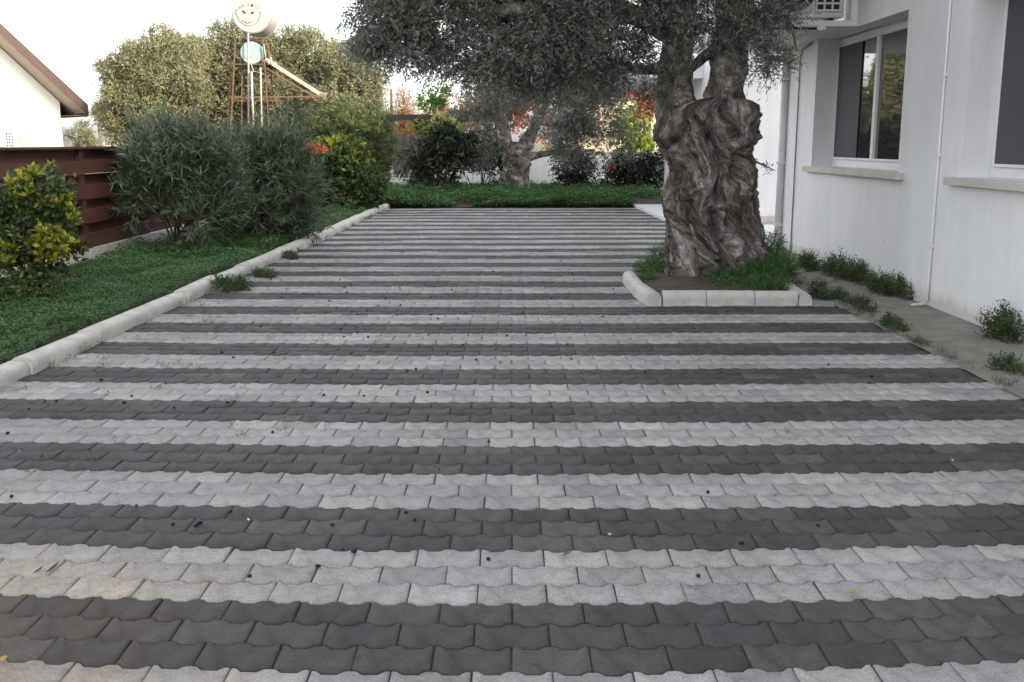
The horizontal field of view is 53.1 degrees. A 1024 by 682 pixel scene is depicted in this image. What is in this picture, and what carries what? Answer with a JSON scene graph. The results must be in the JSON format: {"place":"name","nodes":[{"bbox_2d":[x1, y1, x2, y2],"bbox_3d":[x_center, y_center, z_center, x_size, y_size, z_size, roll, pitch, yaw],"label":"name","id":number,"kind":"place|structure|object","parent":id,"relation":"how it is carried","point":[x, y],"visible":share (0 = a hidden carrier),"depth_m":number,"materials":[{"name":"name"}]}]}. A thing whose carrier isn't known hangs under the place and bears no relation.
{"place":"outdoors","nodes":[
{"label":"outdoors","id":0,"kind":"place"},
{"bbox_2d":[0,23,88,146],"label":"neighbour house","id":1,"kind":"structure","parent":0,"point":[39,98],"depth_m":34.85,"materials":[{"name":"white paint"}]},
{"bbox_2d":[1,130,33,146],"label":"air conditioner","id":2,"kind":"object","parent":1,"relation":"attached to","point":[16,138],"visible":0.91,"depth_m":34.64,"materials":[{"name":"white paint"}]},
{"bbox_2d":[0,208,367,364],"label":"bed soil","id":3,"kind":"structure","parent":0,"point":[200,276],"depth_m":9.00,"materials":[{"name":"brown soil"}]},
{"bbox_2d":[0,159,92,305],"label":"shrub","id":4,"kind":"object","parent":3,"relation":"on","point":[29,194],"visible":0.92,"depth_m":8.74,"materials":[{"name":"green plant"}]},
{"bbox_2d":[0,250,250,362],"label":"ground cover","id":5,"kind":"object","parent":3,"relation":"on","point":[173,268],"visible":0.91,"depth_m":9.08,"materials":[{"name":"green plant"}]},
{"bbox_2d":[102,96,276,253],"bbox_3d":[-4.218,-2.001,13.141,2.502,2.232,1.659,2,11,11],"label":"oleander bush","id":6,"kind":"object","parent":3,"relation":"on","point":[163,167],"visible":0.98,"depth_m":12.96,"materials":[{"name":"green plant"}]},
{"bbox_2d":[95,199,377,258],"bbox_3d":[-3.952,-2.176,18.181,2.260,0.302,12.646,0,11,0],"label":"ground cover","id":7,"kind":"object","parent":3,"relation":"on","point":[154,247],"visible":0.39,"depth_m":13.28,"materials":[{"name":"green plant"}]},
{"bbox_2d":[196,107,345,245],"bbox_3d":[-3.379,-2.149,14.218,2.103,2.181,2.041,0,11,0],"label":"oleander bush","id":8,"kind":"object","parent":3,"relation":"on","point":[291,194],"visible":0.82,"depth_m":14.17,"materials":[{"name":"green plant"}]},
{"bbox_2d":[252,98,321,158],"bbox_3d":[-4.260,-4.279,22.876,2.597,2.583,7.987,-5,12,-23],"label":"grey shrub","id":9,"kind":"object","parent":3,"relation":"on","point":[297,109],"visible":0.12,"depth_m":25.20,"materials":[{"name":"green plant"}]},
{"bbox_2d":[302,127,394,213],"bbox_3d":[-3.609,-3.444,21.229,2.082,1.957,1.664,-7,13,-31],"label":"hibiscus bush","id":10,"kind":"object","parent":3,"relation":"on","point":[355,172],"visible":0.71,"depth_m":20.95,"materials":[{"name":"green plant"}]},
{"bbox_2d":[300,84,403,190],"bbox_3d":[-3.703,-4.419,23.087,2.619,2.764,1.779,0,11,0],"label":"oleander bush","id":11,"kind":"object","parent":3,"relation":"on","point":[375,131],"visible":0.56,"depth_m":22.80,"materials":[{"name":"green plant"}]},
{"bbox_2d":[0,0,661,144],"label":"sky","id":12,"kind":"structure","parent":0,"point":[64,35],"materials":[{"name":"white"}]},
{"bbox_2d":[63,145,624,225],"bbox_3d":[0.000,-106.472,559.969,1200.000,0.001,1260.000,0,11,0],"label":"ground","id":13,"kind":"structure","parent":0,"point":[538,147],"depth_m":23.98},
{"bbox_2d":[0,361,29,387],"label":"kerbstone","id":14,"kind":"object","parent":13,"relation":"on","point":[12,371],"visible":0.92,"depth_m":6.18,"materials":[{"name":"concrete"}]},
{"bbox_2d":[11,331,98,374],"bbox_3d":[-3.044,0.085,6.844,0.173,0.147,0.994,0,10,0],"label":"kerbstone","id":15,"kind":"object","parent":13,"relation":"on","point":[42,358],"visible":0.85,"depth_m":6.74,"materials":[{"name":"concrete"}]},
{"bbox_2d":[61,117,100,146],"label":"tree","id":16,"kind":"object","parent":13,"relation":"on","point":[85,137],"visible":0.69,"depth_m":53.69,"materials":[{"name":"green plant"}]},
{"bbox_2d":[89,95,107,172],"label":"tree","id":17,"kind":"object","parent":13,"relation":"on","point":[94,110],"visible":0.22,"depth_m":46.74,"materials":[{"name":"green plant"}]},
{"bbox_2d":[1,221,207,276],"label":"wall","id":18,"kind":"structure","parent":13,"relation":"on","point":[92,252],"depth_m":12.89,"materials":[{"name":"concrete"}]},
{"bbox_2d":[0,146,213,266],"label":"wooden fence","id":19,"kind":"object","parent":18,"relation":"on","point":[98,226],"visible":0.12,"depth_m":12.42,"materials":[{"name":"brown wood"}]},
{"bbox_2d":[86,13,221,145],"bbox_3d":[-12.269,-8.212,35.158,4.512,5.934,3.928,0,11,0],"label":"olive tree","id":20,"kind":"object","parent":13,"relation":"on","point":[154,60],"visible":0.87,"depth_m":34.41,"materials":[{"name":"green plant"}]},
{"bbox_2d":[136,292,187,319],"bbox_3d":[-3.033,-0.284,8.814,0.174,0.148,0.994,0,10,0],"label":"kerbstone","id":21,"kind":"object","parent":13,"relation":"on","point":[158,307],"visible":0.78,"depth_m":8.76,"materials":[{"name":"concrete"}]},
{"bbox_2d":[171,11,283,143],"bbox_3d":[-10.324,-8.703,37.042,5.472,6.180,3.692,0,11,0],"label":"olive tree","id":22,"kind":"object","parent":13,"relation":"on","point":[219,108],"visible":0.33,"depth_m":36.20,"materials":[{"name":"green plant"}]},
{"bbox_2d":[227,33,319,140],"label":"water tower","id":23,"kind":"structure","parent":13,"relation":"on","point":[252,97],"depth_m":24.35,"materials":[{"name":"metal"}]},
{"bbox_2d":[240,41,265,65],"bbox_3d":[-6.197,-6.879,24.539,0.524,0.524,0.700,-1,11,-7],"label":"hot water tank","id":24,"kind":"object","parent":23,"relation":"on","point":[256,56],"visible":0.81,"depth_m":24.20,"materials":[{"name":"metal"}]},
{"bbox_2d":[232,0,277,36],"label":"water tank","id":25,"kind":"object","parent":23,"relation":"on","point":[256,18],"visible":0.96,"depth_m":23.86,"materials":[{"name":"white metal"}]},
{"bbox_2d":[265,58,326,96],"bbox_3d":[-5.227,-6.380,24.816,1.317,0.879,0.950,0,11,0],"label":"solar collector","id":26,"kind":"object","parent":23,"relation":"on","point":[297,78],"visible":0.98,"depth_m":24.40,"materials":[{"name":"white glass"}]},
{"bbox_2d":[239,15,350,132],"bbox_3d":[-7.013,-8.440,36.039,5.279,6.037,3.531,0,11,0],"label":"olive tree","id":27,"kind":"object","parent":13,"relation":"on","point":[292,50],"visible":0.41,"depth_m":35.21,"materials":[{"name":"green plant"}]},
{"bbox_2d":[297,38,398,128],"bbox_3d":[-5.513,-7.571,34.117,3.516,5.068,3.623,0,11,0],"label":"olive tree","id":28,"kind":"object","parent":13,"relation":"on","point":[364,90],"visible":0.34,"depth_m":33.52,"materials":[{"name":"green plant"}]},
{"bbox_2d":[385,78,421,134],"bbox_3d":[-4.177,-8.006,39.151,1.977,3.955,1.577,0,11,0],"label":"dry tree","id":29,"kind":"object","parent":13,"relation":"on","point":[403,128],"visible":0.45,"depth_m":38.85,"materials":[{"name":"orange plant"}]},
{"bbox_2d":[408,99,447,148],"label":"dry tree","id":30,"kind":"object","parent":13,"relation":"on","point":[427,111],"depth_m":40.03,"materials":[{"name":"orange plant"}]},
{"bbox_2d":[407,116,457,139],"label":"yellow shrub","id":31,"kind":"object","parent":13,"relation":"on","point":[422,132],"visible":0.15,"depth_m":30.12,"materials":[{"name":"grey plant"}]},
{"bbox_2d":[436,94,450,113],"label":"dry tree","id":32,"kind":"object","parent":13,"relation":"on","point":[444,107],"visible":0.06,"depth_m":41.85,"materials":[{"name":"orange plant"}]},
{"bbox_2d":[382,89,511,146],"bbox_3d":[-2.109,-6.238,31.896,4.217,2.992,3.000,0,11,0],"label":"pergola","id":33,"kind":"object","parent":13,"relation":"on","point":[405,117],"visible":0.21,"depth_m":30.32,"materials":[{"name":"metal"}]},
{"bbox_2d":[438,86,564,147],"bbox_3d":[-0.365,-7.558,37.291,4.944,3.798,2.670,1,11,5],"label":"autumn tree","id":34,"kind":"object","parent":13,"relation":"on","point":[513,125],"visible":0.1,"depth_m":36.88,"materials":[{"name":"orange plant"}]},
{"bbox_2d":[608,98,655,150],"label":"banana plant","id":35,"kind":"object","parent":13,"relation":"on","point":[647,143],"visible":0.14,"depth_m":32.12,"materials":[{"name":"green plant"}]},
{"bbox_2d":[617,90,656,147],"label":"bougainvillea","id":36,"kind":"object","parent":13,"relation":"on","point":[643,109],"visible":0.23,"depth_m":34.89,"materials":[{"name":"orange plant"}]},
{"bbox_2d":[784,283,811,304],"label":"kerbstone","id":37,"kind":"object","parent":13,"relation":"on","point":[804,298],"visible":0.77,"depth_m":9.08,"materials":[{"name":"concrete"}]},
{"bbox_2d":[693,0,1023,341],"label":"white house","id":38,"kind":"structure","parent":13,"relation":"on","point":[901,139],"depth_m":9.01,"materials":[{"name":"paint"}]},
{"bbox_2d":[763,26,826,30],"bbox_3d":[2.895,-3.198,10.484,0.650,0.052,0.051,0,11,0],"label":"wall lamp","id":39,"kind":"object","parent":38,"relation":"attached to","point":[821,28],"visible":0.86,"depth_m":10.47,"materials":[{"name":"metal"}]},
{"bbox_2d":[760,0,844,20],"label":"air conditioner","id":40,"kind":"object","parent":38,"relation":"on","point":[830,10],"visible":0.58,"depth_m":10.68,"materials":[{"name":"white paint"}]},
{"bbox_2d":[802,18,907,179],"bbox_3d":[3.655,-2.487,10.647,0.360,1.502,3.070,0,11,0],"label":"window","id":41,"kind":"structure","parent":38,"relation":"in","point":[871,63],"depth_m":10.81,"materials":[{"name":"grey glass"}]},
{"bbox_2d":[943,0,1023,191],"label":"window","id":42,"kind":"structure","parent":38,"relation":"in","point":[1007,158],"depth_m":7.77,"materials":[{"name":"white paint"}]},
{"bbox_2d":[0,207,1023,681],"bbox_3d":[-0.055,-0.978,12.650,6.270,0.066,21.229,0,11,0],"label":"driveway","id":43,"kind":"structure","parent":0,"point":[930,573],"depth_m":4.31,"materials":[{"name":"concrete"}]},
{"bbox_2d":[0,655,7,660],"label":"fallen leaf","id":44,"kind":"object","parent":43,"relation":"on","point":[3,658],"visible":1,"depth_m":2.84,"materials":[{"name":"yellow plant"}]},
{"bbox_2d":[77,308,147,342],"bbox_3d":[-3.043,-0.103,7.828,0.162,0.148,0.993,0,11,1],"label":"kerbstone","id":45,"kind":"object","parent":43,"relation":"on","point":[116,325],"visible":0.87,"depth_m":7.76,"materials":[{"name":"concrete"}]},
{"bbox_2d":[173,275,217,300],"bbox_3d":[-3.004,-0.494,9.793,0.171,0.147,0.994,0,12,0],"label":"kerbstone","id":46,"kind":"object","parent":43,"relation":"on","point":[197,288],"visible":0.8,"depth_m":9.62,"materials":[{"name":"concrete"}]},
{"bbox_2d":[209,270,242,292],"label":"weed clump","id":47,"kind":"object","parent":43,"relation":"on","point":[223,285],"visible":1,"depth_m":9.92,"materials":[{"name":"green plant"}]},
{"bbox_2d":[217,266,247,281],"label":"kerbstone","id":48,"kind":"object","parent":43,"relation":"on","point":[238,270],"visible":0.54,"depth_m":10.90,"materials":[{"name":"concrete"}]},
{"bbox_2d":[226,273,256,290],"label":"weed clump","id":49,"kind":"object","parent":43,"relation":"on","point":[241,280],"visible":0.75,"depth_m":10.05,"materials":[{"name":"green plant"}]},
{"bbox_2d":[234,255,269,273],"bbox_3d":[-2.982,-0.862,11.764,0.175,0.147,0.994,0,10,0],"label":"kerbstone","id":50,"kind":"object","parent":43,"relation":"on","point":[261,261],"visible":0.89,"depth_m":11.71,"materials":[{"name":"concrete"}]},
{"bbox_2d":[251,267,281,277],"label":"weed clump","id":51,"kind":"object","parent":43,"relation":"on","point":[268,273],"visible":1,"depth_m":11.01,"materials":[{"name":"green plant"}]},
{"bbox_2d":[263,246,288,262],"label":"kerbstone","id":52,"kind":"object","parent":43,"relation":"on","point":[274,255],"visible":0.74,"depth_m":12.64,"materials":[{"name":"concrete"}]},
{"bbox_2d":[281,248,299,259],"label":"weed clump","id":53,"kind":"object","parent":43,"relation":"on","point":[291,254],"visible":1,"depth_m":12.70,"materials":[{"name":"green plant"}]},
{"bbox_2d":[283,239,304,251],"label":"kerbstone","id":54,"kind":"object","parent":43,"relation":"on","point":[296,244],"visible":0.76,"depth_m":13.77,"materials":[{"name":"concrete"}]},
{"bbox_2d":[301,233,318,247],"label":"kerbstone","id":55,"kind":"object","parent":43,"relation":"on","point":[307,240],"visible":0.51,"depth_m":14.54,"materials":[{"name":"concrete"}]},
{"bbox_2d":[316,228,331,241],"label":"kerbstone","id":56,"kind":"object","parent":43,"relation":"on","point":[322,235],"visible":0.5,"depth_m":15.67,"materials":[{"name":"concrete"}]},
{"bbox_2d":[326,223,343,235],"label":"kerbstone","id":57,"kind":"object","parent":43,"relation":"on","point":[337,227],"visible":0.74,"depth_m":16.65,"materials":[{"name":"concrete"}]},
{"bbox_2d":[338,218,353,228],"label":"kerbstone","id":58,"kind":"object","parent":43,"relation":"on","point":[347,222],"visible":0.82,"depth_m":17.65,"materials":[{"name":"concrete"}]},
{"bbox_2d":[350,215,361,223],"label":"kerbstone","id":59,"kind":"object","parent":43,"relation":"on","point":[356,218],"visible":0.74,"depth_m":18.67,"materials":[{"name":"concrete"}]},
{"bbox_2d":[356,212,369,219],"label":"kerbstone","id":60,"kind":"object","parent":43,"relation":"on","point":[365,214],"visible":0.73,"depth_m":19.58,"materials":[{"name":"concrete"}]},
{"bbox_2d":[362,209,376,215],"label":"kerbstone","id":61,"kind":"object","parent":43,"relation":"on","point":[371,211],"visible":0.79,"depth_m":20.52,"materials":[{"name":"concrete"}]},
{"bbox_2d":[371,206,383,213],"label":"kerbstone","id":62,"kind":"object","parent":43,"relation":"on","point":[380,209],"visible":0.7,"depth_m":21.54,"materials":[{"name":"concrete"}]},
{"bbox_2d":[380,203,389,210],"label":"kerbstone","id":63,"kind":"object","parent":43,"relation":"on","point":[386,205],"visible":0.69,"depth_m":22.51,"materials":[{"name":"concrete"}]},
{"bbox_2d":[1,207,1019,471],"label":"sprouting weeds","id":64,"kind":"object","parent":43,"relation":"on","point":[925,341],"visible":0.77,"depth_m":7.29,"materials":[{"name":"green plant"}]},
{"bbox_2d":[623,271,642,295],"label":"kerbstone","id":65,"kind":"object","parent":43,"relation":"on","point":[631,280],"visible":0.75,"depth_m":10.08,"materials":[{"name":"concrete"}]},
{"bbox_2d":[634,283,660,305],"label":"kerbstone","id":66,"kind":"object","parent":43,"relation":"on","point":[645,294],"visible":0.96,"depth_m":9.15,"materials":[{"name":"concrete"}]},
{"bbox_2d":[661,290,705,305],"bbox_3d":[1.530,-0.369,9.131,0.380,0.166,0.131,0,11,0],"label":"kerbstone","id":67,"kind":"object","parent":43,"relation":"on","point":[681,297],"visible":0.92,"depth_m":9.07,"materials":[{"name":"concrete"}]},
{"bbox_2d":[633,271,784,294],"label":"planter soil","id":68,"kind":"structure","parent":43,"relation":"on","point":[663,282],"depth_m":9.73,"materials":[{"name":"brown soil"}]},
{"bbox_2d":[329,0,820,276],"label":"olive tree","id":69,"kind":"object","parent":68,"relation":"on","point":[706,144],"visible":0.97,"depth_m":9.55,"materials":[{"name":"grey plant"}]},
{"bbox_2d":[631,240,663,280],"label":"herb clump","id":70,"kind":"object","parent":68,"relation":"on","point":[654,265],"visible":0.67,"depth_m":10.66,"materials":[{"name":"green plant"}]},
{"bbox_2d":[695,228,805,290],"bbox_3d":[2.482,-0.841,10.494,1.044,0.497,2.533,3,11,16],"label":"herb clump","id":71,"kind":"object","parent":68,"relation":"on","point":[778,271],"visible":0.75,"depth_m":9.96,"materials":[{"name":"green plant"}]},
{"bbox_2d":[705,290,754,305],"bbox_3d":[1.938,-0.368,9.130,0.426,0.167,0.135,0,11,0],"label":"kerbstone","id":72,"kind":"object","parent":43,"relation":"on","point":[727,297],"visible":0.89,"depth_m":9.07,"materials":[{"name":"concrete"}]},
{"bbox_2d":[754,291,797,305],"bbox_3d":[2.343,-0.366,9.125,0.377,0.165,0.136,0,11,0],"label":"kerbstone","id":73,"kind":"object","parent":43,"relation":"on","point":[779,298],"visible":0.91,"depth_m":9.06,"materials":[{"name":"concrete"}]},
{"bbox_2d":[378,189,660,207],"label":"bed soil","id":74,"kind":"structure","parent":0,"point":[648,200],"depth_m":23.29,"materials":[{"name":"brown soil"}]},
{"bbox_2d":[401,172,461,186],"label":"evergreen shrub","id":75,"kind":"object","parent":74,"relation":"on","point":[446,180],"visible":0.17,"depth_m":28.34,"materials":[{"name":"green plant"}]},
{"bbox_2d":[414,81,451,179],"bbox_3d":[-2.120,-5.470,27.987,1.077,3.174,0.845,0,11,0],"label":"young tree","id":76,"kind":"object","parent":74,"relation":"on","point":[435,103],"visible":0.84,"depth_m":27.69,"materials":[{"name":"green plant"}]},
{"bbox_2d":[396,112,481,189],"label":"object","id":77,"kind":"object","parent":74,"relation":"on","point":[440,142],"visible":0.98,"depth_m":25.88,"materials":[{"name":"green plant"}]},
{"bbox_2d":[466,125,502,183],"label":"evergreen shrub","id":78,"kind":"object","parent":74,"relation":"on","point":[498,164],"visible":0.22,"depth_m":28.25,"materials":[{"name":"green plant"}]},
{"bbox_2d":[316,179,661,207],"bbox_3d":[-0.488,-3.871,26.280,8.464,0.527,7.074,0,11,0],"label":"ground cover","id":79,"kind":"object","parent":74,"relation":"on","point":[498,190],"visible":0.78,"depth_m":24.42,"materials":[{"name":"green plant"}]},
{"bbox_2d":[443,51,653,188],"bbox_3d":[0.820,-5.622,25.945,4.521,4.139,5.266,-9,14,-38],"label":"olive tree","id":80,"kind":"object","parent":74,"relation":"on","point":[518,157],"visible":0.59,"depth_m":25.73,"materials":[{"name":"green plant"}]},
{"bbox_2d":[547,141,599,186],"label":"evergreen shrub","id":81,"kind":"object","parent":74,"relation":"on","point":[567,176],"visible":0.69,"depth_m":28.03,"materials":[{"name":"green plant"}]},
{"bbox_2d":[590,159,601,186],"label":"white pillar","id":82,"kind":"structure","parent":74,"relation":"on","point":[599,168],"depth_m":29.02,"materials":[{"name":"white paint"}]},
{"bbox_2d":[594,144,650,186],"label":"evergreen shrub","id":83,"kind":"object","parent":74,"relation":"on","point":[613,174],"visible":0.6,"depth_m":27.43,"materials":[{"name":"green plant"}]},
{"bbox_2d":[619,136,664,188],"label":"evergreen shrub","id":84,"kind":"object","parent":74,"relation":"on","point":[652,164],"visible":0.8,"depth_m":27.02,"materials":[{"name":"green plant"}]},
{"bbox_2d":[387,151,664,188],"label":"boundary wall","id":85,"kind":"structure","parent":0,"point":[539,171],"depth_m":29.91,"materials":[{"name":"stone"}]},
{"bbox_2d":[393,135,424,177],"bbox_3d":[-2.987,-5.336,29.662,0.950,1.225,0.091,0,11,0],"label":"shade cloth","id":86,"kind":"object","parent":85,"relation":"hanging from","point":[406,139],"visible":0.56,"depth_m":29.61,"materials":[{"name":"grey fabric"}]},
{"bbox_2d":[558,87,657,150],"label":"building","id":87,"kind":"structure","parent":0,"point":[654,121],"depth_m":40.22,"materials":[{"name":"beige paint"}]},
{"bbox_2d":[600,1,781,223],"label":"house wing","id":88,"kind":"structure","parent":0,"point":[765,147],"depth_m":17.22,"materials":[{"name":"white paint"}]},
{"bbox_2d":[633,204,774,246],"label":"porch floor","id":89,"kind":"structure","parent":0,"point":[655,210],"depth_m":20.75,"materials":[{"name":"white concrete"}]},
{"bbox_2d":[768,247,1023,397],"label":"footing strip","id":90,"kind":"object","parent":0,"point":[950,333],"visible":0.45,"depth_m":7.68,"materials":[{"name":"concrete"}]},
{"bbox_2d":[795,247,824,272],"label":"weed clump","id":91,"kind":"object","parent":90,"relation":"on","point":[807,262],"visible":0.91,"depth_m":11.45,"materials":[{"name":"green plant"}]},
{"bbox_2d":[806,276,834,300],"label":"weed clump","id":92,"kind":"object","parent":90,"relation":"on","point":[822,288],"visible":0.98,"depth_m":9.64,"materials":[{"name":"green plant"}]},
{"bbox_2d":[816,247,854,279],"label":"weed clump","id":93,"kind":"object","parent":90,"relation":"on","point":[830,266],"visible":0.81,"depth_m":10.72,"materials":[{"name":"green plant"}]},
{"bbox_2d":[829,286,853,304],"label":"weed clump","id":94,"kind":"object","parent":90,"relation":"on","point":[843,295],"visible":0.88,"depth_m":9.32,"materials":[{"name":"green plant"}]},
{"bbox_2d":[837,254,874,285],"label":"weed clump","id":95,"kind":"object","parent":90,"relation":"on","point":[852,275],"visible":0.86,"depth_m":10.23,"materials":[{"name":"green plant"}]},
{"bbox_2d":[847,294,879,311],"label":"weed clump","id":96,"kind":"object","parent":90,"relation":"on","point":[865,303],"visible":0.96,"depth_m":8.80,"materials":[{"name":"green plant"}]},
{"bbox_2d":[861,265,899,295],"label":"weed clump","id":97,"kind":"object","parent":90,"relation":"on","point":[876,286],"visible":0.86,"depth_m":9.55,"materials":[{"name":"green plant"}]},
{"bbox_2d":[877,310,912,331],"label":"weed clump","id":98,"kind":"object","parent":90,"relation":"on","point":[896,324],"visible":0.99,"depth_m":7.91,"materials":[{"name":"green plant"}]},
{"bbox_2d":[879,270,915,299],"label":"weed clump","id":99,"kind":"object","parent":90,"relation":"on","point":[897,292],"visible":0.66,"depth_m":9.22,"materials":[{"name":"green plant"}]},
{"bbox_2d":[974,299,1023,343],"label":"weed clump","id":100,"kind":"object","parent":90,"relation":"on","point":[1001,321],"visible":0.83,"depth_m":7.21,"materials":[{"name":"green plant"}]},
{"bbox_2d":[985,349,1023,375],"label":"weed clump","id":101,"kind":"object","parent":90,"relation":"on","point":[1009,360],"visible":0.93,"depth_m":6.38,"materials":[{"name":"green plant"}]}
]}

